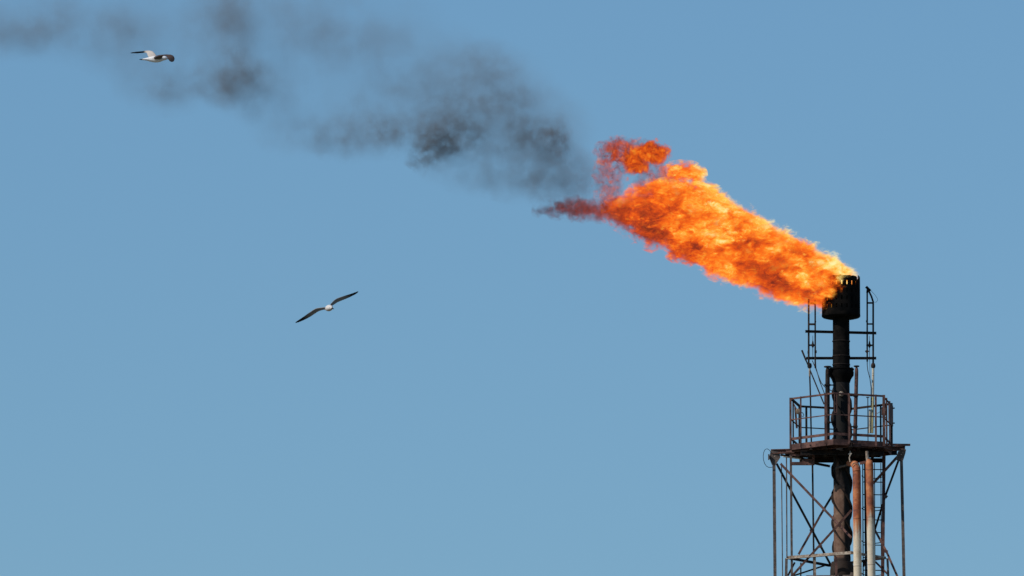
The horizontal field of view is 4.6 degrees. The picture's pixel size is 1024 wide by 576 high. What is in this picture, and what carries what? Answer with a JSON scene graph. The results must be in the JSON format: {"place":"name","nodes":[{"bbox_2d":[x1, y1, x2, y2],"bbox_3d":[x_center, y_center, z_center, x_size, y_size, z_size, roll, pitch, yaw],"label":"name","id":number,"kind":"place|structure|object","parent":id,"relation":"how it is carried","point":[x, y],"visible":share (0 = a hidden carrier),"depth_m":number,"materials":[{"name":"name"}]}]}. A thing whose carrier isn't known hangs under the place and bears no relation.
{"place":"outdoors","nodes":[
{"label":"outdoors","id":0,"kind":"place"},
{"bbox_2d":[131,51,174,61],"bbox_3d":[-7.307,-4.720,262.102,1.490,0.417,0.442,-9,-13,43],"label":"gull","id":1,"kind":"object","parent":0,"point":[152,57],"visible":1,"depth_m":262.09,"materials":[{"name":"white"}]},
{"bbox_2d":[296,291,357,322],"bbox_3d":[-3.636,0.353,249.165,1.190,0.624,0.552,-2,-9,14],"label":"gull","id":2,"kind":"object","parent":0,"point":[326,308],"visible":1,"depth_m":249.22,"materials":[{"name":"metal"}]},
{"bbox_2d":[0,0,1023,575],"label":"sky","id":3,"kind":"structure","parent":0,"point":[584,246],"materials":[{"name":"blue"}]},
{"label":"ground","id":4,"kind":"structure","parent":0,"visible":0},
{"bbox_2d":[763,392,909,575],"bbox_3d":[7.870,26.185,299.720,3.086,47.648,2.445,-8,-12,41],"label":"lattice tower","id":5,"kind":"structure","parent":4,"relation":"on","point":[819,453],"depth_m":302.95,"materials":[{"name":"metal"}]},
{"bbox_2d":[801,274,877,574],"bbox_3d":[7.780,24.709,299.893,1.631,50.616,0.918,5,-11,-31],"label":"flare stack","id":6,"kind":"object","parent":4,"relation":"on","point":[840,304],"visible":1,"depth_m":303.40,"materials":[{"name":"metal"}]},
{"bbox_2d":[836,451,861,575],"bbox_3d":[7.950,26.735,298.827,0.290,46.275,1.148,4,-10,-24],"label":"service pipe","id":7,"kind":"object","parent":4,"relation":"on","point":[857,545],"visible":1,"depth_m":301.79,"materials":[{"name":"grey metal"}]},
{"bbox_2d":[859,451,875,575],"bbox_3d":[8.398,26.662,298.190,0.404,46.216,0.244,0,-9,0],"label":"service pipe","id":8,"kind":"object","parent":4,"relation":"on","point":[868,462],"visible":1,"depth_m":301.54,"materials":[{"name":"white metal"}]}
]}

